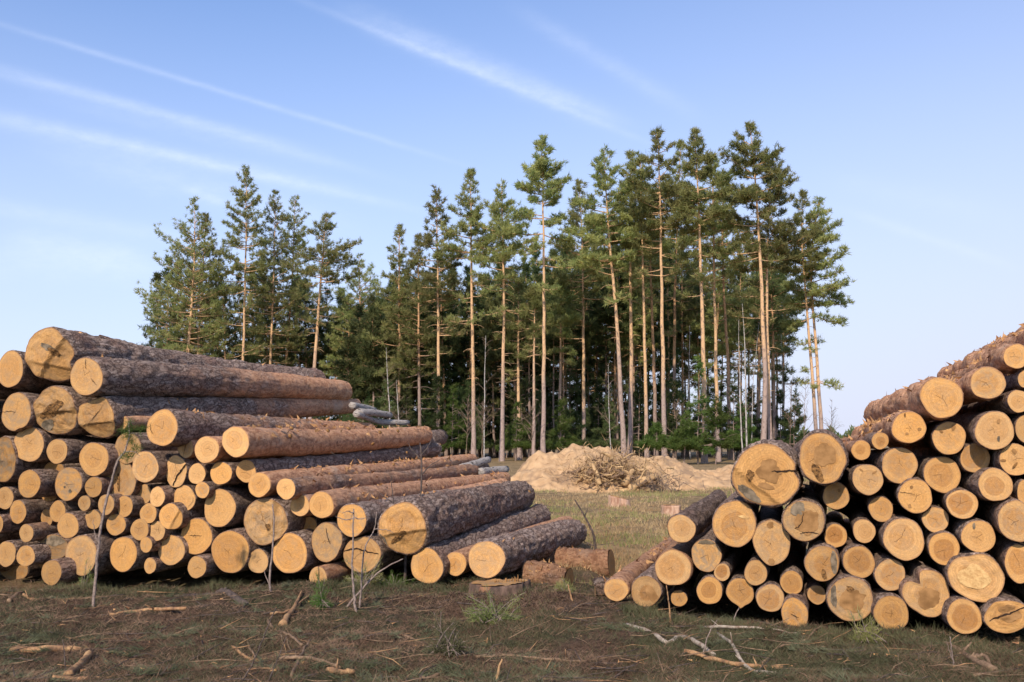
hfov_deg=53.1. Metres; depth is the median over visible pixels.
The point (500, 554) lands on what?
pine log
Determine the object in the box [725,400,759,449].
young spruce
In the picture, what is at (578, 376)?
pine tree
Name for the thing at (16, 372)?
pine log
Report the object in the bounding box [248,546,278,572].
pine log
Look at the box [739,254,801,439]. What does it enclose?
pine tree
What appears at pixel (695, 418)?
young spruce
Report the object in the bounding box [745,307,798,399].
pine tree
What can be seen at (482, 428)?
bare shrub
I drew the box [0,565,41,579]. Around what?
pine log
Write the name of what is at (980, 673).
fallen branch
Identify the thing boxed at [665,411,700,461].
young spruce
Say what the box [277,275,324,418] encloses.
pine tree
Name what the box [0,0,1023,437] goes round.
sky
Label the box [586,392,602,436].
young spruce
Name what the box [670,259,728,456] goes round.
pine tree
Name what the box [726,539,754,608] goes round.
pine log
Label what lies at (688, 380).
birch tree
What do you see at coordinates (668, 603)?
bare sapling
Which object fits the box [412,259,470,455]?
pine tree
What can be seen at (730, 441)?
young spruce
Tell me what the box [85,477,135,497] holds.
pine log
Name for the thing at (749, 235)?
pine tree
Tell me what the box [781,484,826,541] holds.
pine log
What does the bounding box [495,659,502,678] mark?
bare sapling
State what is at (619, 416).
young spruce
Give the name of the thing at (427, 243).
pine tree
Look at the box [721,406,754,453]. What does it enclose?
young spruce
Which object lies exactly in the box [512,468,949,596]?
dry grass
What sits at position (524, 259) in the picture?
pine tree
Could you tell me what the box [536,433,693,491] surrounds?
brush pile
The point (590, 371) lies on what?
pine tree
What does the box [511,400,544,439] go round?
bare shrub
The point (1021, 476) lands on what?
pine log
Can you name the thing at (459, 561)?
pine log
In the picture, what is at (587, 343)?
pine tree
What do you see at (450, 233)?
pine tree
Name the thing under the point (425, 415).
young spruce
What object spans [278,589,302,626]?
fallen branch
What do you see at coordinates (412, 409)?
young spruce
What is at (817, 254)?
pine tree
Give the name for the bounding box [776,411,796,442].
young spruce
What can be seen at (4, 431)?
pine log
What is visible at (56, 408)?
pine log
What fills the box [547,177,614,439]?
pine tree
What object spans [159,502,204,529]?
pine log
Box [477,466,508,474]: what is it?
birch log
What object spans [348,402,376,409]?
birch log
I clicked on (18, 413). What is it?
pine log
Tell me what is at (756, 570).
pine log
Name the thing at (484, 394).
birch tree
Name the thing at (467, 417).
bare shrub
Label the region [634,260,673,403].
pine tree
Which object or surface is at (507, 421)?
young spruce
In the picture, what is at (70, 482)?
pine log
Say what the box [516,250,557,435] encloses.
spruce tree
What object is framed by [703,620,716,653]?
bare sapling
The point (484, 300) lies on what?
pine tree
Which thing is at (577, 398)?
spruce tree
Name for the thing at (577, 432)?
young spruce
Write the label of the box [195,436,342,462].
pine log
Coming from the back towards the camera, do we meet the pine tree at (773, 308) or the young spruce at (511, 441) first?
the pine tree at (773, 308)
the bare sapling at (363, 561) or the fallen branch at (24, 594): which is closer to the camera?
the bare sapling at (363, 561)
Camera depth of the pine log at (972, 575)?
8.35 m
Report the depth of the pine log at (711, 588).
9.54 m
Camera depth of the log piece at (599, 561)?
13.03 m
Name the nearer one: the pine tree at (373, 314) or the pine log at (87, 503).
the pine log at (87, 503)
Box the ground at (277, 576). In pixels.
[0,446,1023,681]
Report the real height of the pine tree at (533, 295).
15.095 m
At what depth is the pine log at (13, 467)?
12.44 m
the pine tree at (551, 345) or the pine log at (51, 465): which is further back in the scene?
the pine tree at (551, 345)
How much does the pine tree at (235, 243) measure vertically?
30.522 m
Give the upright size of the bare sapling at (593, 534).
0.922 m
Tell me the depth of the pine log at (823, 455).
8.99 m
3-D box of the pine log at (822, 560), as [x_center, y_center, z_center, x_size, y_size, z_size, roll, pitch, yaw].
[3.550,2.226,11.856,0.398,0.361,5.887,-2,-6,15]
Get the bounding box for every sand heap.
[511,443,675,492]
[651,455,733,490]
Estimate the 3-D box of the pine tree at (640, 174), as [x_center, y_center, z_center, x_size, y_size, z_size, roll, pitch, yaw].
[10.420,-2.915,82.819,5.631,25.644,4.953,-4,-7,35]
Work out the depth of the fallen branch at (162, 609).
9.53 m
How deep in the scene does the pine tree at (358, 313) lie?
105.95 m
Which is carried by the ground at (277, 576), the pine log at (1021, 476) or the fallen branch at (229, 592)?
the fallen branch at (229, 592)
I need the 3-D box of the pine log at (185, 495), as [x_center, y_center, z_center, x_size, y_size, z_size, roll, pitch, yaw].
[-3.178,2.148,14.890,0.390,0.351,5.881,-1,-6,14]
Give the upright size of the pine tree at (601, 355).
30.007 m
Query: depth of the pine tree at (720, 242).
92.52 m
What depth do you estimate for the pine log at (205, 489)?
11.88 m
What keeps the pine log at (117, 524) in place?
on the pine log at (127, 554)
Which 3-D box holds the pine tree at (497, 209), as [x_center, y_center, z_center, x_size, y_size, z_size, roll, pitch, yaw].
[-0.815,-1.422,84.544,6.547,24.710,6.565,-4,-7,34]
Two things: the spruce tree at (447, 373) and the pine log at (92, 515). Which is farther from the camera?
the spruce tree at (447, 373)
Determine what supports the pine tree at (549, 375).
on the ground at (277, 576)
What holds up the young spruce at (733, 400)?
on the ground at (277, 576)
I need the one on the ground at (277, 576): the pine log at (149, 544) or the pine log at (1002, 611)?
the pine log at (1002, 611)
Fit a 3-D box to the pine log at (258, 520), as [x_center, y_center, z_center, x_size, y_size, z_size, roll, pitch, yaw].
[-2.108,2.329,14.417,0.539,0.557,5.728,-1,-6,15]
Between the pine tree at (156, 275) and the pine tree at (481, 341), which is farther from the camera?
the pine tree at (156, 275)
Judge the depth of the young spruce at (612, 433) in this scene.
90.94 m
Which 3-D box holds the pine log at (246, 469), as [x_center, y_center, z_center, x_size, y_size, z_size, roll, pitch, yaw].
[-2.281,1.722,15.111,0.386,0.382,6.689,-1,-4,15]
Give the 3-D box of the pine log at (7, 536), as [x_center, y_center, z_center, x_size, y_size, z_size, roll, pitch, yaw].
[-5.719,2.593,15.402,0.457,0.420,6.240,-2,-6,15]
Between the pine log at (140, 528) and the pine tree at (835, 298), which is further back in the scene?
the pine tree at (835, 298)
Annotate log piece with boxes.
[522,558,573,586]
[542,546,614,577]
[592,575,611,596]
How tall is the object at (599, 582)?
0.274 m
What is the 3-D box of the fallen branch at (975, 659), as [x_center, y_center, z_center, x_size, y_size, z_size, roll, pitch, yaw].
[3.488,2.462,8.305,0.180,0.289,2.308,-1,-6,6]
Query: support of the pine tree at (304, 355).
on the ground at (277, 576)
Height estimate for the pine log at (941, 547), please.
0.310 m
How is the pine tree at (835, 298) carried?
on the ground at (277, 576)
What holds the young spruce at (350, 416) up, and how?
on the ground at (277, 576)
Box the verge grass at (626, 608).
[0,574,1023,665]
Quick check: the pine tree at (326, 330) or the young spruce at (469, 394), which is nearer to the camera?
the young spruce at (469, 394)
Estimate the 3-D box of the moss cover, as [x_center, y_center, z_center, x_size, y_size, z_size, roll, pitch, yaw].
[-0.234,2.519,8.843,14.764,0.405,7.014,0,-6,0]
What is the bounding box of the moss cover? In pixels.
[0,570,1023,681]
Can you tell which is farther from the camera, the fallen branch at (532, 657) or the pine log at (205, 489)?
the pine log at (205, 489)
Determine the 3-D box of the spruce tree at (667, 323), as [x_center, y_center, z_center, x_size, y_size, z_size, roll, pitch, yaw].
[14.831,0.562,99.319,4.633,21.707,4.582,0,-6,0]
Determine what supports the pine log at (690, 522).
on the pine log at (709, 550)
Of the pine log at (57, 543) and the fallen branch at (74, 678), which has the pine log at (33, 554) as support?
the pine log at (57, 543)
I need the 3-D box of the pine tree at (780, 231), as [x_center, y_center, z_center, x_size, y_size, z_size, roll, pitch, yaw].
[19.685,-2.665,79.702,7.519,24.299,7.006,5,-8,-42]
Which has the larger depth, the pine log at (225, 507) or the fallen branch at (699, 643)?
the pine log at (225, 507)
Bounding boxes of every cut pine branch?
[74,557,93,585]
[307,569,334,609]
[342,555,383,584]
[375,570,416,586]
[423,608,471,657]
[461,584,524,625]
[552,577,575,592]
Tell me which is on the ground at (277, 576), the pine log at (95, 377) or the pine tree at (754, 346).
the pine tree at (754, 346)
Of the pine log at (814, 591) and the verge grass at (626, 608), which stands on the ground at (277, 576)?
the verge grass at (626, 608)
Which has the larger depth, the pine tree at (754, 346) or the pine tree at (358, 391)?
the pine tree at (754, 346)
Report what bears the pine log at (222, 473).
on the pine log at (225, 507)
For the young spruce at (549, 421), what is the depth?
101.94 m
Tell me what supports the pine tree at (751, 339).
on the ground at (277, 576)
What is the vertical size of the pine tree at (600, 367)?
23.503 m
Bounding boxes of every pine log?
[0,350,71,391]
[0,383,40,399]
[0,401,17,436]
[0,436,46,482]
[0,481,17,509]
[0,486,41,508]
[0,510,19,542]
[0,514,28,532]
[0,539,40,566]
[0,543,10,571]
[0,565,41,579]
[1,392,39,431]
[10,499,54,523]
[13,427,118,462]
[16,543,51,565]
[18,469,58,497]
[19,522,58,541]
[25,326,325,384]
[33,385,95,435]
[40,533,72,558]
[41,509,57,524]
[41,557,119,585]
[42,496,61,501]
[44,462,80,470]
[46,439,116,463]
[49,500,80,521]
[55,467,106,500]
[57,510,107,538]
[65,531,130,575]
[70,354,352,399]
[77,395,360,438]
[78,495,99,510]
[79,442,131,476]
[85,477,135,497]
[85,509,109,528]
[98,493,130,514]
[106,513,139,535]
[107,461,160,495]
[110,535,158,571]
[115,432,177,463]
[118,495,149,517]
[119,416,150,430]
[130,518,151,540]
[132,451,178,482]
[137,482,169,503]
[140,503,161,522]
[140,536,161,552]
[144,556,187,573]
[146,408,375,446]
[150,485,195,506]
[150,520,182,540]
[158,533,200,564]
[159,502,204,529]
[166,454,201,487]
[174,485,205,510]
[178,440,197,457]
[181,517,244,554]
[188,463,215,483]
[188,553,225,577]
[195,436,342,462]
[195,481,247,497]
[204,487,278,527]
[210,462,248,484]
[211,527,274,572]
[222,423,431,457]
[236,443,441,482]
[244,496,314,545]
[248,453,476,497]
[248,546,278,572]
[273,529,343,573]
[276,463,489,499]
[290,493,314,516]
[303,516,336,529]
[309,471,510,517]
[309,560,360,581]
[312,520,376,562]
[337,477,507,536]
[343,532,412,572]
[377,480,534,555]
[411,504,550,583]
[429,429,447,444]
[447,516,572,575]
[469,519,586,578]
[604,536,672,601]
[631,563,673,606]
[655,523,711,584]
[667,490,726,542]
[671,567,700,605]
[691,527,729,571]
[696,547,730,603]
[712,491,759,547]
[714,543,748,580]
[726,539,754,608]
[731,439,803,507]
[744,550,770,585]
[752,506,790,565]
[755,564,784,611]
[780,535,803,593]
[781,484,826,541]
[781,586,809,625]
[793,429,848,485]
[802,542,825,604]
[804,515,839,580]
[809,481,849,509]
[820,516,846,547]
[825,565,873,621]
[827,511,874,577]
[832,499,875,542]
[838,464,883,495]
[840,438,870,459]
[841,429,888,449]
[843,518,904,590]
[848,489,892,521]
[849,447,917,483]
[849,494,924,560]
[851,410,926,446]
[863,376,963,421]
[864,576,908,628]
[871,538,949,617]
[880,488,948,532]
[881,475,931,513]
[887,420,965,454]
[892,503,995,551]
[892,504,959,565]
[904,442,989,472]
[912,573,981,633]
[914,456,960,493]
[917,556,1023,632]
[919,546,1004,602]
[929,411,1013,449]
[931,485,977,518]
[937,326,1023,377]
[943,343,1023,379]
[950,365,1005,404]
[956,390,1023,414]
[958,467,1012,500]
[972,496,1023,541]
[973,323,1023,351]
[986,530,1023,583]
[987,443,1023,475]
[1002,370,1023,392]
[1003,367,1023,375]
[1007,414,1023,443]
[1010,474,1023,478]
[1010,477,1023,502]
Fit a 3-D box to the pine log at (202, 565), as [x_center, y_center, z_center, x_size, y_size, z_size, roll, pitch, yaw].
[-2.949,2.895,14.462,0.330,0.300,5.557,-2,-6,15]
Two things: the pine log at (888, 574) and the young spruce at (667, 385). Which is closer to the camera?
the pine log at (888, 574)
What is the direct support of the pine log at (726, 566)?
on the pine log at (711, 588)
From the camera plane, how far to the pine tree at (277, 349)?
112.86 m
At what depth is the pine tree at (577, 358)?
121.48 m
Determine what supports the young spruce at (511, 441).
on the ground at (277, 576)
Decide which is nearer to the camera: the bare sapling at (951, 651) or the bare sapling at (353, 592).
the bare sapling at (951, 651)
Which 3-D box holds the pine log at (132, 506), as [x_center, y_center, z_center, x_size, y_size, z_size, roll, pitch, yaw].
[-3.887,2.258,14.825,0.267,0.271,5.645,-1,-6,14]
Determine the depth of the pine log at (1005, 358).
8.71 m
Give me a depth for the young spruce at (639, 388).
93.54 m
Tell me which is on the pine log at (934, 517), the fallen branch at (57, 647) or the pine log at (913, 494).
the pine log at (913, 494)
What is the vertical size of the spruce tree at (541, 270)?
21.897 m
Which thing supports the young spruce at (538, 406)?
on the ground at (277, 576)
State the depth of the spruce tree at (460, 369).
101.81 m
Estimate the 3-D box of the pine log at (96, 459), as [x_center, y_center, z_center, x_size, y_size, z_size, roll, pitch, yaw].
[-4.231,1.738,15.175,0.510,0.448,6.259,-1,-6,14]
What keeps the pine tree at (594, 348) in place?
on the ground at (277, 576)
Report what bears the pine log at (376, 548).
on the ground at (277, 576)
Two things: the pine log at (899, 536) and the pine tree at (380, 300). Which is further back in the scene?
the pine tree at (380, 300)
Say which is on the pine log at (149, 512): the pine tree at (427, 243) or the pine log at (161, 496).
the pine log at (161, 496)
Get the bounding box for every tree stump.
[468,576,530,595]
[607,495,630,507]
[661,504,680,515]
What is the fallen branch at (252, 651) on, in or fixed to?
on the ground at (277, 576)
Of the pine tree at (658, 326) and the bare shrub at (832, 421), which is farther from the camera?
the pine tree at (658, 326)
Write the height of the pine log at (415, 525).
0.654 m
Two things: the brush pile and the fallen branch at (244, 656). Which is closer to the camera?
the fallen branch at (244, 656)
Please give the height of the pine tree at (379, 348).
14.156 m
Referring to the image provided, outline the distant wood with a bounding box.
[620,424,861,438]
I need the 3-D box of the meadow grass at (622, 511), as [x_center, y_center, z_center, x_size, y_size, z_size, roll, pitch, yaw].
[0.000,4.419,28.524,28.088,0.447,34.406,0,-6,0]
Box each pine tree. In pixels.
[133,195,242,356]
[134,271,164,347]
[137,253,186,350]
[152,261,204,353]
[164,212,238,355]
[180,261,204,353]
[180,272,226,356]
[202,163,277,360]
[204,269,235,358]
[205,281,251,361]
[221,273,256,362]
[228,189,308,363]
[231,260,285,363]
[231,266,275,363]
[240,282,292,366]
[255,194,329,365]
[255,271,290,364]
[276,273,308,366]
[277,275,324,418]
[279,211,362,418]
[286,277,329,418]
[303,297,330,416]
[307,286,347,420]
[317,304,347,369]
[318,253,382,398]
[318,285,347,378]
[323,294,356,374]
[329,335,371,419]
[335,303,367,420]
[344,292,397,409]
[346,296,405,354]
[352,306,401,421]
[357,316,408,426]
[361,223,425,417]
[373,279,415,419]
[376,275,423,419]
[376,311,404,425]
[383,233,449,425]
[401,185,474,456]
[402,325,440,418]
[407,274,425,419]
[410,301,463,412]
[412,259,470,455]
[414,271,446,394]
[431,167,500,456]
[435,268,464,454]
[445,300,468,454]
[448,278,499,456]
[457,295,522,457]
[468,178,540,460]
[468,272,490,437]
[474,271,502,456]
[475,289,527,424]
[478,262,518,456]
[485,264,531,456]
[486,283,547,457]
[493,274,546,459]
[496,282,559,457]
[499,132,576,452]
[503,282,562,455]
[516,256,528,454]
[523,247,570,452]
[523,274,552,451]
[524,244,541,366]
[536,271,585,436]
[539,278,583,452]
[542,273,567,451]
[546,236,599,408]
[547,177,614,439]
[552,232,591,449]
[554,273,598,423]
[562,142,641,457]
[567,250,590,411]
[571,249,607,414]
[573,276,611,392]
[574,238,611,437]
[578,267,641,451]
[580,212,613,409]
[580,231,624,430]
[584,268,627,437]
[594,232,641,451]
[595,332,643,424]
[599,149,662,458]
[604,261,656,414]
[608,257,659,454]
[610,254,659,455]
[611,150,666,457]
[619,185,681,455]
[622,125,690,456]
[623,249,666,456]
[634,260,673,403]
[637,250,686,455]
[638,250,673,455]
[645,139,712,458]
[654,231,710,457]
[655,275,706,455]
[656,235,690,394]
[656,249,685,387]
[666,270,709,456]
[670,126,736,462]
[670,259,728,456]
[673,153,744,461]
[683,276,744,457]
[683,292,711,391]
[685,166,748,459]
[685,244,734,456]
[703,232,744,430]
[710,259,752,391]
[716,119,798,439]
[719,273,769,452]
[720,255,757,455]
[726,156,819,439]
[728,232,757,416]
[733,233,796,431]
[735,271,780,424]
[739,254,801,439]
[743,242,792,385]
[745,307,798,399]
[752,270,808,410]
[754,236,805,435]
[771,196,855,428]
[778,189,832,429]
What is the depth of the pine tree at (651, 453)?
117.50 m
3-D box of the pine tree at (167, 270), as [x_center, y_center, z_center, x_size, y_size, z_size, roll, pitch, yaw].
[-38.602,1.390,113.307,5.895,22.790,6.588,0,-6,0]
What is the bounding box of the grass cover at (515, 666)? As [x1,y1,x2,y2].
[0,572,999,681]
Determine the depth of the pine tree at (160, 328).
116.86 m
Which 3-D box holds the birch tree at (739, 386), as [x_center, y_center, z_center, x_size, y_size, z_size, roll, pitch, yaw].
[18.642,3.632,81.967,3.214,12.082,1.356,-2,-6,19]
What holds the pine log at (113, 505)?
on the pine log at (117, 524)
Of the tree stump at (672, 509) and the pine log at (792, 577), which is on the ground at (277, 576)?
the tree stump at (672, 509)
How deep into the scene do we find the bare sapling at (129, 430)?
9.84 m
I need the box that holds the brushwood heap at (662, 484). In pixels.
[628,469,707,492]
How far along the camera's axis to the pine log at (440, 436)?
18.38 m
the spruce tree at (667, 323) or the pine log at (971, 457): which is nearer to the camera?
the pine log at (971, 457)
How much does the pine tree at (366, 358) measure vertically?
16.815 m
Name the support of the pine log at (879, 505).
on the pine log at (899, 536)
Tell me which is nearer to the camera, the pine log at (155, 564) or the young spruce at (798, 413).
the pine log at (155, 564)
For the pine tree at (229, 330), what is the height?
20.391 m
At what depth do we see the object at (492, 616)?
8.88 m
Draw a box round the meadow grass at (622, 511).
[530,478,848,596]
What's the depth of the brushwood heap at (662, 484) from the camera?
32.08 m
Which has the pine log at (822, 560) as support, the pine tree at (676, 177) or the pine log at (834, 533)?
the pine log at (834, 533)
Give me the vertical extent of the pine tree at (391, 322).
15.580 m
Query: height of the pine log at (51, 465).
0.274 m
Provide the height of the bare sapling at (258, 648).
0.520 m
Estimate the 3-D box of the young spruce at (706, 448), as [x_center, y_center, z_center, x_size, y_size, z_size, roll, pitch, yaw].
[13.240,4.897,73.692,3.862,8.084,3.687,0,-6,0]
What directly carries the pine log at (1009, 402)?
on the pine log at (991, 430)
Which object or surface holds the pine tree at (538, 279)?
on the ground at (277, 576)
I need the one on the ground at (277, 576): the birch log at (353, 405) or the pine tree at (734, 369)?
the pine tree at (734, 369)
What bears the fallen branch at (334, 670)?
on the ground at (277, 576)
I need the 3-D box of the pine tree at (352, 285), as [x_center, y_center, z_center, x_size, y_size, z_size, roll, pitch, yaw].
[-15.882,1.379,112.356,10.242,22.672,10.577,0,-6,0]
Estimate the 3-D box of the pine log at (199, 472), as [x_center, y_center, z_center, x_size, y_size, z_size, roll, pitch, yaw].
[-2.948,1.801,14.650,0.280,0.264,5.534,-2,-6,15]
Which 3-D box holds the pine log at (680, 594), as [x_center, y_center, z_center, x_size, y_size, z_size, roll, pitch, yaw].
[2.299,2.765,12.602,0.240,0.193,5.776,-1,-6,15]
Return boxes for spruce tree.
[385,267,416,418]
[410,283,462,437]
[440,309,464,455]
[446,263,494,453]
[446,283,496,452]
[481,264,527,429]
[495,281,535,429]
[499,261,549,456]
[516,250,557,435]
[526,254,562,452]
[537,248,595,437]
[577,244,616,438]
[585,233,619,436]
[585,350,627,439]
[647,240,687,457]
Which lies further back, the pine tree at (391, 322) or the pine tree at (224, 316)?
the pine tree at (224, 316)
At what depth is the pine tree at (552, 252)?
99.79 m
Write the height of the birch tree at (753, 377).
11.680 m
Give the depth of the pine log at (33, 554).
12.18 m
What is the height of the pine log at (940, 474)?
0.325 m
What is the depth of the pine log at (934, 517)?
8.71 m
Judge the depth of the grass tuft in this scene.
8.10 m
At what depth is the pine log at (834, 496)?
9.21 m
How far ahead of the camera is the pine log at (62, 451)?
12.20 m
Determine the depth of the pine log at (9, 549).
12.30 m
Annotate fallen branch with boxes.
[0,590,27,602]
[9,644,120,654]
[22,590,73,599]
[52,675,88,679]
[63,649,93,675]
[110,604,186,623]
[173,587,248,605]
[223,620,255,656]
[231,642,291,660]
[263,611,302,651]
[270,593,310,615]
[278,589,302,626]
[279,651,340,668]
[290,639,310,675]
[325,658,354,674]
[400,672,440,681]
[476,649,606,663]
[626,623,715,656]
[684,649,782,667]
[705,621,796,633]
[717,632,775,673]
[761,626,844,663]
[942,641,997,670]
[973,671,1023,676]
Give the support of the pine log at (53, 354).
on the pine log at (56, 408)
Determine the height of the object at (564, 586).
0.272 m
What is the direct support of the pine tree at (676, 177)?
on the ground at (277, 576)
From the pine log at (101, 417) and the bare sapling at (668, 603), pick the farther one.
the pine log at (101, 417)
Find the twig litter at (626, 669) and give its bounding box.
[0,495,1023,681]
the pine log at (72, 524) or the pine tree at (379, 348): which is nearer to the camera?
the pine log at (72, 524)
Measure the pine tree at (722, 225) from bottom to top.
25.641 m
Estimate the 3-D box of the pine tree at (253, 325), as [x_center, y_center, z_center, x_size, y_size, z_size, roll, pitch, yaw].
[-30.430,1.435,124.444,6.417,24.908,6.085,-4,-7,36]
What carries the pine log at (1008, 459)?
on the pine log at (989, 484)
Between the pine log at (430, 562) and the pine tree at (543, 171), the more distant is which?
the pine tree at (543, 171)
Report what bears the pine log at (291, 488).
on the pine log at (300, 506)
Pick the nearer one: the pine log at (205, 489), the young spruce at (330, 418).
the pine log at (205, 489)
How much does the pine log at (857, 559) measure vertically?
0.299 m
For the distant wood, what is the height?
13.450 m
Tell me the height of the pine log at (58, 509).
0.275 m
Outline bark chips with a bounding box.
[1,573,1020,681]
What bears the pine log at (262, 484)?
on the pine log at (258, 520)
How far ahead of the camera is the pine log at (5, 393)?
12.85 m
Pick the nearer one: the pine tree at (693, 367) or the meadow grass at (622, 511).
the meadow grass at (622, 511)
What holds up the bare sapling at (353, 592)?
on the ground at (277, 576)
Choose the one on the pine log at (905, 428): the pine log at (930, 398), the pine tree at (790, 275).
the pine log at (930, 398)
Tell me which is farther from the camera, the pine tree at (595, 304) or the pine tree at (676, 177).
the pine tree at (595, 304)
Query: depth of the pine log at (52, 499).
12.62 m
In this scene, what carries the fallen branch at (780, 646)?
on the ground at (277, 576)
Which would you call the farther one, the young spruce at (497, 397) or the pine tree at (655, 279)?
the young spruce at (497, 397)
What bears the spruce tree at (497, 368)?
on the ground at (277, 576)
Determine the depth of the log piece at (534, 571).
11.55 m
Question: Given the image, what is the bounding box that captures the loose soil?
[226,577,718,624]
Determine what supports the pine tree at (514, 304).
on the ground at (277, 576)
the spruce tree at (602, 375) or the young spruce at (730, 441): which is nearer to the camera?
the young spruce at (730, 441)
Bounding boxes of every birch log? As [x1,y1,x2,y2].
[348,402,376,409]
[353,411,409,424]
[355,408,392,417]
[460,456,491,465]
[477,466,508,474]
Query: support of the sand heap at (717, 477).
on the ground at (277, 576)
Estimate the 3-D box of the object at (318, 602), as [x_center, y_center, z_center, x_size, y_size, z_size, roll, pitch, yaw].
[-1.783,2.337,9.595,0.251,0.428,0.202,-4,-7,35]
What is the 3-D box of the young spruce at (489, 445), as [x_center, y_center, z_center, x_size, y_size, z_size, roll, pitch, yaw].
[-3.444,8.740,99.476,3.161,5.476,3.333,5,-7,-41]
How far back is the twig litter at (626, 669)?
7.81 m
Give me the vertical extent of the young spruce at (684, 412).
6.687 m
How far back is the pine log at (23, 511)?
12.40 m
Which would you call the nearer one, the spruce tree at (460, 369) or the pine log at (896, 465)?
the pine log at (896, 465)
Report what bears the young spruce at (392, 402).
on the ground at (277, 576)
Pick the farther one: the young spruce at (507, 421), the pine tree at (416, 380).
the pine tree at (416, 380)
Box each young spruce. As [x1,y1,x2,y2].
[313,416,329,420]
[329,414,339,420]
[338,413,355,421]
[354,401,370,422]
[362,386,377,419]
[372,400,385,428]
[376,378,407,427]
[395,379,422,426]
[404,400,422,426]
[415,391,430,426]
[421,373,450,444]
[424,380,435,457]
[441,382,468,454]
[449,385,470,454]
[453,381,481,453]
[465,405,493,457]
[466,393,499,457]
[480,380,499,456]
[485,393,526,457]
[488,379,505,456]
[494,399,531,460]
[498,379,539,458]
[527,389,556,449]
[535,394,557,449]
[536,396,557,451]
[545,397,581,451]
[547,396,583,449]
[553,408,595,447]
[573,407,597,442]
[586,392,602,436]
[588,380,612,442]
[591,395,627,449]
[608,390,627,452]
[619,392,627,436]
[625,375,660,456]
[625,391,649,454]
[634,421,667,455]
[635,375,652,439]
[637,400,668,455]
[649,383,671,451]
[651,379,693,457]
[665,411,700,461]
[668,355,721,463]
[684,399,696,454]
[685,394,740,463]
[690,410,701,457]
[700,376,727,450]
[711,383,734,456]
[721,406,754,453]
[722,384,744,459]
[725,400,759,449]
[739,385,767,438]
[740,388,760,451]
[772,389,795,443]
[774,387,809,446]
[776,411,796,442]
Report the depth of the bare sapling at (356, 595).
9.85 m
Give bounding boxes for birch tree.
[375,351,398,425]
[381,380,410,426]
[472,337,495,456]
[597,365,621,447]
[682,326,694,458]
[728,315,758,449]
[735,304,757,446]
[748,327,760,440]
[770,336,790,437]
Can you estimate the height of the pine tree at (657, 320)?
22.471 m
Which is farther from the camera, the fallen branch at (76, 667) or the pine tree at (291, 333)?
the pine tree at (291, 333)
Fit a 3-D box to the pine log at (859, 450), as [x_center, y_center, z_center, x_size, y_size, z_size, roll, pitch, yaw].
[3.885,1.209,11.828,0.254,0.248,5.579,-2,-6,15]
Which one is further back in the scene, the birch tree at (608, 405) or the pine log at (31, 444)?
the birch tree at (608, 405)
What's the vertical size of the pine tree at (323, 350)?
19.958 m
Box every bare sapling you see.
[62,640,65,670]
[92,417,149,607]
[241,608,275,681]
[264,504,274,591]
[267,636,286,680]
[337,509,369,611]
[347,559,402,606]
[358,512,392,607]
[380,441,438,580]
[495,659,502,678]
[574,500,596,549]
[666,585,670,619]
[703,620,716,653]
[947,637,954,663]
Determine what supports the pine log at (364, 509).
on the pine log at (376, 548)
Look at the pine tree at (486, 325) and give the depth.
101.42 m
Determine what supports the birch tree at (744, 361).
on the ground at (277, 576)
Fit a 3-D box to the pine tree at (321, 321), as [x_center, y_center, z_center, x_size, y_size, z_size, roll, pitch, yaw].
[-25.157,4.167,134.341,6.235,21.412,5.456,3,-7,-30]
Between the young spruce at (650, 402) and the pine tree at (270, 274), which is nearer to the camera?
the young spruce at (650, 402)
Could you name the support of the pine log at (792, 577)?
on the pine log at (795, 609)
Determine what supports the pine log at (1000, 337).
on the pine log
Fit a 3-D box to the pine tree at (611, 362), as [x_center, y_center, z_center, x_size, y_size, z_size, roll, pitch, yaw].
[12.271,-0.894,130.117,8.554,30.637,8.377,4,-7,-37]
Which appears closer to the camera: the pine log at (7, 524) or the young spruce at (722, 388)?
the pine log at (7, 524)
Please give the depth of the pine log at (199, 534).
12.02 m
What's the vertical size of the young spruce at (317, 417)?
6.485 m
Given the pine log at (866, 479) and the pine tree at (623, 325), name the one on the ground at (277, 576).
the pine tree at (623, 325)
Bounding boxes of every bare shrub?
[455,398,478,453]
[470,401,498,445]
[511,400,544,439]
[656,401,693,451]
[781,382,804,435]
[795,378,814,434]
[817,405,839,431]
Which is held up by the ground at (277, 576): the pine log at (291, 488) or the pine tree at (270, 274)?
the pine tree at (270, 274)
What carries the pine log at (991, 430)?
on the pine log at (971, 457)
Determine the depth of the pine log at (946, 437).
8.66 m
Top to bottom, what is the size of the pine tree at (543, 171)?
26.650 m
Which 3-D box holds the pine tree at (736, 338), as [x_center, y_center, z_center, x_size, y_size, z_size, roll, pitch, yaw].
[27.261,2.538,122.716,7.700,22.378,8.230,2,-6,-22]
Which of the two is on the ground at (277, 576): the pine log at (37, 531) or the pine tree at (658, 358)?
the pine tree at (658, 358)
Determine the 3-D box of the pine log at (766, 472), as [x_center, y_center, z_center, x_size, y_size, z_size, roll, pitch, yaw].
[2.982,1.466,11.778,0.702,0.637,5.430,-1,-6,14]

